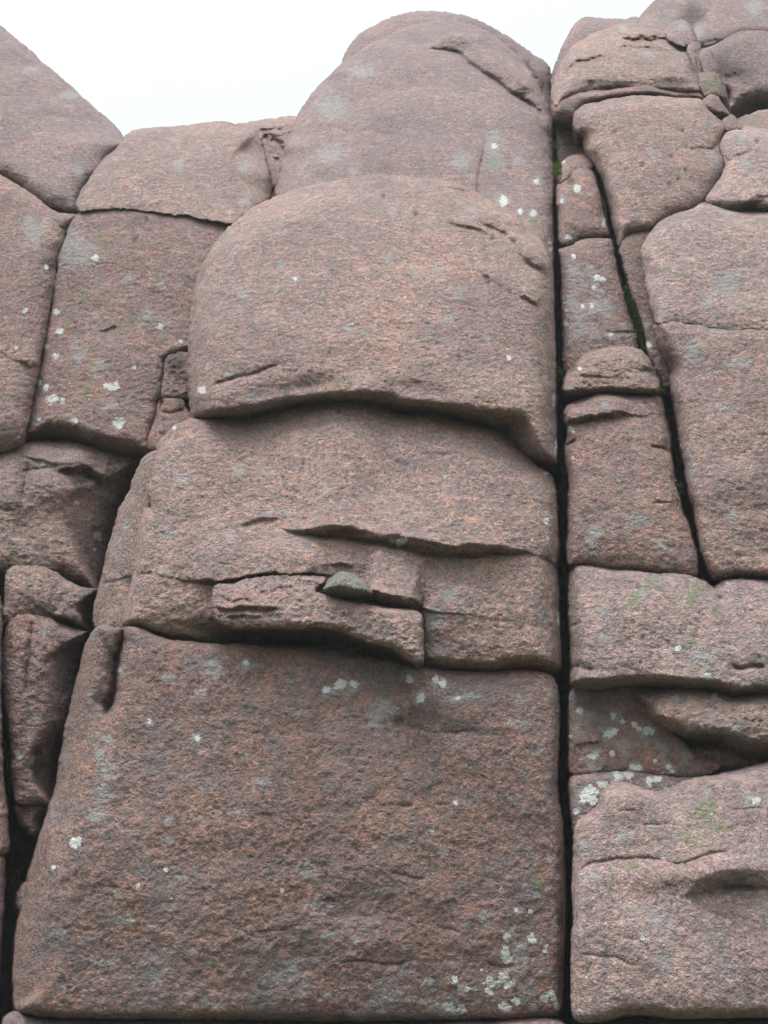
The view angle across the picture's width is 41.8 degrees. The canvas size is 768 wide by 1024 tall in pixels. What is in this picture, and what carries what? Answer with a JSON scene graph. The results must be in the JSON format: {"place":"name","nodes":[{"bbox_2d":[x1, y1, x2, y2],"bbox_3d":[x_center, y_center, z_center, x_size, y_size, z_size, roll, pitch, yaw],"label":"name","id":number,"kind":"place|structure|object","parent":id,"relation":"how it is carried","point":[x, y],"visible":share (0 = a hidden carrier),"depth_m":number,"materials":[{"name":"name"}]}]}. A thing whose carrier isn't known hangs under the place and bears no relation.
{"place":"outdoors","nodes":[
{"label":"outdoors","id":0,"kind":"place"},
{"bbox_2d":[0,0,654,135],"label":"sky","id":1,"kind":"structure","parent":0,"point":[140,64],"materials":[{"name":"white"}]},
{"bbox_2d":[0,176,705,1023],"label":"hill","id":2,"kind":"structure","parent":0,"point":[20,852],"depth_m":7.42,"materials":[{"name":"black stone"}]},
{"bbox_2d":[14,881,25,915],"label":"wedged stone","id":3,"kind":"object","parent":2,"relation":"on","point":[19,894],"visible":0.5,"depth_m":6.00,"materials":[{"name":"stone"}]},
{"bbox_2d":[6,864,25,887],"bbox_3d":[-2.388,2.374,6.548,0.155,0.145,0.057,0,-28,0],"label":"moss cushion","id":4,"kind":"object","parent":3,"relation":"on","point":[15,875],"visible":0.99,"depth_m":6.54,"materials":[{"name":"green plant"}]},
{"bbox_2d":[12,804,47,843],"bbox_3d":[-2.486,2.181,7.056,0.297,0.406,1.561,9,-29,-16],"label":"wedged stone","id":5,"kind":"object","parent":2,"relation":"on","point":[28,821],"visible":0.75,"depth_m":6.39,"materials":[{"name":"stone"}]},
{"bbox_2d":[1,614,89,809],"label":"granite block","id":6,"kind":"structure","parent":5,"relation":"on","point":[41,657],"depth_m":6.68,"materials":[{"name":"stone"}]},
{"bbox_2d":[1,565,97,632],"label":"granite block","id":7,"kind":"structure","parent":6,"relation":"on","point":[42,591],"depth_m":7.06,"materials":[{"name":"stone"}]},
{"bbox_2d":[273,20,557,287],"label":"granite dome","id":8,"kind":"structure","parent":2,"relation":"on","point":[464,104],"depth_m":11.07,"materials":[{"name":"pinkish red-brown granite"}]},
{"bbox_2d":[342,11,551,110],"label":"granite dome","id":9,"kind":"structure","parent":2,"relation":"on","point":[539,68],"depth_m":15.80,"materials":[{"name":"pinkish red-brown granite"}]},
{"bbox_2d":[550,17,638,86],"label":"granite block","id":10,"kind":"structure","parent":2,"relation":"on","point":[582,28],"depth_m":15.10,"materials":[{"name":"pinkish red-brown granite"}]},
{"label":"ground","id":11,"kind":"structure","parent":0,"visible":0},
{"bbox_2d":[0,856,5,969],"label":"granite slab","id":12,"kind":"structure","parent":11,"relation":"on","point":[2,882],"depth_m":5.96,"materials":[{"name":"brown stone"}]},
{"bbox_2d":[0,596,9,860],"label":"granite slab","id":13,"kind":"structure","parent":12,"relation":"on","point":[4,834],"depth_m":6.27,"materials":[{"name":"brown stone"}]},
{"bbox_2d":[0,440,140,588],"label":"granite block","id":14,"kind":"structure","parent":13,"relation":"on","point":[61,501],"depth_m":7.77,"materials":[{"name":"stone"}]},
{"bbox_2d":[0,174,75,452],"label":"granite block","id":15,"kind":"structure","parent":14,"relation":"on","point":[33,228],"depth_m":8.84,"materials":[{"name":"stone"}]},
{"bbox_2d":[0,26,123,213],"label":"granite boulder","id":16,"kind":"object","parent":15,"relation":"on","point":[60,138],"visible":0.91,"depth_m":10.93,"materials":[{"name":"stone"}]},
{"bbox_2d":[26,208,230,458],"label":"granite slab","id":17,"kind":"structure","parent":14,"relation":"on","point":[117,325],"depth_m":8.73,"materials":[{"name":"stone"}]},
{"bbox_2d":[75,121,271,224],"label":"granite block","id":18,"kind":"structure","parent":17,"relation":"on","point":[216,171],"depth_m":10.16,"materials":[{"name":"stone"}]},
{"bbox_2d":[236,115,296,196],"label":"granite block","id":19,"kind":"structure","parent":18,"relation":"on","point":[273,133],"depth_m":12.23,"materials":[{"name":"stone"}]},
{"bbox_2d":[1,1010,565,1023],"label":"granite block","id":20,"kind":"structure","parent":11,"relation":"on","point":[14,1017],"depth_m":5.42,"materials":[{"name":"brown stone"}]},
{"bbox_2d":[10,624,568,1022],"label":"granite slab","id":21,"kind":"structure","parent":20,"relation":"on","point":[261,832],"depth_m":5.64,"materials":[{"name":"stone"}]},
{"bbox_2d":[91,450,157,629],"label":"granite slab","id":22,"kind":"structure","parent":21,"relation":"on","point":[109,603],"depth_m":7.00,"materials":[{"name":"stone"}]},
{"bbox_2d":[147,398,191,450],"bbox_3d":[-1.811,-0.691,8.649,0.445,1.087,1.285,7,-29,-14],"label":"wedged stone","id":23,"kind":"object","parent":22,"relation":"on","point":[171,412],"visible":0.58,"depth_m":8.02,"materials":[{"name":"red stone"}]},
{"bbox_2d":[156,393,163,404],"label":"moss cushion","id":24,"kind":"object","parent":23,"relation":"on","point":[159,397],"visible":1,"depth_m":8.12,"materials":[{"name":"green plant"}]},
{"bbox_2d":[161,351,188,399],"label":"granite block","id":25,"kind":"structure","parent":23,"relation":"on","point":[175,380],"depth_m":8.27,"materials":[{"name":"stone"}]},
{"bbox_2d":[185,400,189,411],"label":"wedged stone","id":26,"kind":"object","parent":23,"relation":"on","point":[187,404],"visible":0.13,"depth_m":8.24,"materials":[{"name":"red stone"}]},
{"bbox_2d":[211,574,423,667],"bbox_3d":[-0.469,0.676,6.392,1.449,0.839,0.681,-2,-28,3],"label":"granite flake","id":27,"kind":"object","parent":21,"relation":"on","point":[288,605],"visible":0.94,"depth_m":6.10,"materials":[{"name":"stone"}]},
{"bbox_2d":[122,401,563,685],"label":"granite block","id":28,"kind":"structure","parent":21,"relation":"on","point":[449,529],"depth_m":6.62,"materials":[{"name":"brown stone"}]},
{"bbox_2d":[187,174,560,487],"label":"granite block","id":29,"kind":"structure","parent":28,"relation":"on","point":[402,294],"depth_m":7.84,"materials":[{"name":"stone"}]},
{"bbox_2d":[555,367,563,381],"bbox_3d":[1.388,-1.104,7.944,0.077,0.174,0.053,0,-28,0],"label":"moss cushion","id":30,"kind":"object","parent":29,"relation":"attached to","point":[559,372],"visible":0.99,"depth_m":7.94,"materials":[{"name":"green plant"}]},
{"bbox_2d":[579,1018,767,1023],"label":"granite block","id":31,"kind":"structure","parent":11,"relation":"on","point":[666,1021],"depth_m":5.41,"materials":[{"name":"stone"}]},
{"bbox_2d":[570,760,767,1022],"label":"granite block","id":32,"kind":"structure","parent":31,"relation":"on","point":[669,893],"depth_m":5.33,"materials":[{"name":"stone"}]},
{"bbox_2d":[566,770,709,839],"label":"granite slab","id":33,"kind":"structure","parent":32,"relation":"on","point":[584,791],"depth_m":5.97,"materials":[{"name":"pinkish red-brown granite"},{"name":"pale lichen"}]},
{"bbox_2d":[566,685,722,776],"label":"granite slab","id":34,"kind":"structure","parent":33,"relation":"on","point":[610,729],"depth_m":6.17,"materials":[{"name":"brown stone"}]},
{"bbox_2d":[635,688,767,760],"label":"granite block","id":35,"kind":"structure","parent":32,"relation":"on","point":[693,717],"depth_m":6.03,"materials":[{"name":"stone"}]},
{"bbox_2d":[566,564,767,696],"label":"granite block","id":36,"kind":"structure","parent":35,"relation":"on","point":[644,629],"depth_m":6.27,"materials":[{"name":"stone"}]},
{"bbox_2d":[562,392,702,578],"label":"granite pillar","id":37,"kind":"structure","parent":36,"relation":"on","point":[624,510],"depth_m":6.97,"materials":[{"name":"stone"}]},
{"bbox_2d":[562,346,663,408],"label":"granite block","id":38,"kind":"structure","parent":37,"relation":"on","point":[624,369],"depth_m":7.61,"materials":[{"name":"stone"}]},
{"bbox_2d":[558,237,641,379],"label":"granite pillar","id":39,"kind":"structure","parent":38,"relation":"on","point":[595,312],"depth_m":8.63,"materials":[{"name":"stone"}]},
{"bbox_2d":[556,168,611,248],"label":"granite pillar","id":40,"kind":"structure","parent":39,"relation":"on","point":[580,210],"depth_m":9.43,"materials":[{"name":"stone"}]},
{"bbox_2d":[557,153,595,183],"bbox_3d":[2.070,-3.590,10.781,0.449,1.428,1.364,-8,-29,14],"label":"wedged stone","id":41,"kind":"object","parent":40,"relation":"on","point":[571,163],"visible":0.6,"depth_m":10.14,"materials":[{"name":"stone"}]},
{"bbox_2d":[548,138,559,149],"bbox_3d":[1.781,-3.869,10.545,0.122,0.173,0.052,0,-28,0],"label":"moss cushion","id":42,"kind":"object","parent":41,"relation":"attached to","point":[554,144],"visible":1,"depth_m":10.53,"materials":[{"name":"green plant"}]},
{"bbox_2d":[551,160,562,170],"bbox_3d":[1.746,-3.483,10.115,0.131,0.169,0.060,0,-28,0],"label":"moss cushion","id":43,"kind":"object","parent":41,"relation":"attached to","point":[558,164],"visible":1,"depth_m":10.11,"materials":[{"name":"green plant"}]},
{"bbox_2d":[552,168,562,177],"bbox_3d":[1.732,-3.374,9.999,0.148,0.144,0.065,0,-28,0],"label":"moss cushion","id":44,"kind":"object","parent":41,"relation":"attached to","point":[558,172],"visible":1,"depth_m":10.00,"materials":[{"name":"green plant"}]},
{"bbox_2d":[623,282,646,349],"bbox_3d":[2.135,-1.668,8.530,0.175,0.729,0.064,0,-28,0],"label":"moss cushion","id":45,"kind":"object","parent":39,"relation":"attached to","point":[632,306],"visible":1,"depth_m":8.52,"materials":[{"name":"green plant"}]},
{"bbox_2d":[657,385,665,395],"bbox_3d":[2.073,-0.907,7.504,0.065,0.094,0.050,0,-28,0],"label":"moss cushion","id":46,"kind":"object","parent":38,"relation":"attached to","point":[661,390],"visible":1,"depth_m":7.50,"materials":[{"name":"green plant"}]},
{"bbox_2d":[675,481,683,492],"bbox_3d":[2.086,-0.176,7.113,0.068,0.099,0.050,-13,-31,23],"label":"moss cushion","id":47,"kind":"object","parent":37,"relation":"attached to","point":[679,487],"visible":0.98,"depth_m":7.11,"materials":[{"name":"green plant"}]},
{"bbox_2d":[653,321,767,584],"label":"granite block","id":48,"kind":"structure","parent":36,"relation":"on","point":[718,380],"depth_m":7.21,"materials":[{"name":"stone"}]},
{"bbox_2d":[618,229,672,409],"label":"granite slab","id":49,"kind":"structure","parent":48,"relation":"on","point":[630,263],"depth_m":8.69,"materials":[{"name":"stone"}]},
{"bbox_2d":[571,95,725,265],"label":"granite slab","id":50,"kind":"structure","parent":49,"relation":"on","point":[655,160],"depth_m":9.74,"materials":[{"name":"stone"}]},
{"bbox_2d":[551,85,704,130],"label":"granite slab","id":51,"kind":"structure","parent":50,"relation":"on","point":[563,110],"depth_m":10.85,"materials":[{"name":"stone"}]},
{"bbox_2d":[550,23,701,105],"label":"granite block","id":52,"kind":"structure","parent":51,"relation":"on","point":[625,55],"depth_m":11.39,"materials":[{"name":"stone"}]},
{"bbox_2d":[554,127,583,174],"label":"granite slab","id":53,"kind":"structure","parent":52,"relation":"attached to","point":[563,136],"depth_m":11.23,"materials":[{"name":"brown stone"}]},
{"bbox_2d":[664,20,697,47],"bbox_3d":[3.760,-5.934,12.721,0.399,1.646,1.263,-12,-30,22],"label":"wedged stone","id":54,"kind":"object","parent":52,"relation":"on","point":[680,33],"visible":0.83,"depth_m":12.07,"materials":[{"name":"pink stone"}]},
{"bbox_2d":[685,41,701,73],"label":"granite slab","id":55,"kind":"structure","parent":51,"relation":"on","point":[693,49],"depth_m":11.64,"materials":[{"name":"stone"}]},
{"bbox_2d":[640,202,767,329],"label":"granite block","id":56,"kind":"structure","parent":48,"relation":"on","point":[705,264],"depth_m":8.35,"materials":[{"name":"stone"}]},
{"bbox_2d":[705,126,767,210],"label":"granite block","id":57,"kind":"structure","parent":56,"relation":"on","point":[741,183],"depth_m":9.43,"materials":[{"name":"stone"}]},
{"bbox_2d":[721,114,742,131],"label":"wedged stone","id":58,"kind":"object","parent":57,"relation":"on","point":[730,122],"visible":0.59,"depth_m":10.35,"materials":[{"name":"stone"}]},
{"bbox_2d":[702,94,729,118],"bbox_3d":[3.692,-4.410,11.183,0.285,1.115,1.204,-13,-31,23],"label":"wedged stone","id":59,"kind":"object","parent":58,"relation":"on","point":[715,106],"visible":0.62,"depth_m":10.53,"materials":[{"name":"stone"}]},
{"bbox_2d":[698,72,730,113],"bbox_3d":[3.806,-4.811,11.618,0.305,1.263,1.204,-13,-31,23],"label":"wedged stone","id":60,"kind":"object","parent":59,"relation":"on","point":[711,82],"visible":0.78,"depth_m":11.01,"materials":[{"name":"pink stone"}]},
{"bbox_2d":[698,49,721,77],"bbox_3d":[3.866,-5.203,11.914,0.227,1.283,1.128,-13,-31,23],"label":"wedged stone","id":61,"kind":"object","parent":60,"relation":"on","point":[708,62],"visible":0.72,"depth_m":11.34,"materials":[{"name":"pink stone"}]},
{"bbox_2d":[737,109,767,128],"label":"granite block","id":62,"kind":"structure","parent":57,"relation":"on","point":[758,119],"depth_m":10.92,"materials":[{"name":"stone"}]},
{"bbox_2d":[701,30,767,118],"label":"granite block","id":63,"kind":"structure","parent":62,"relation":"on","point":[741,58],"depth_m":12.50,"materials":[{"name":"stone"}]},
{"bbox_2d":[637,0,767,46],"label":"granite block","id":64,"kind":"structure","parent":63,"relation":"on","point":[711,22],"depth_m":13.72,"materials":[{"name":"stone"}]},
{"bbox_2d":[691,746,763,769],"bbox_3d":[2.341,1.683,6.801,0.538,0.384,1.402,-8,-29,15],"label":"wedged stone","id":65,"kind":"object","parent":32,"relation":"on","point":[727,758],"visible":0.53,"depth_m":6.20,"materials":[{"name":"stone"}]}
]}

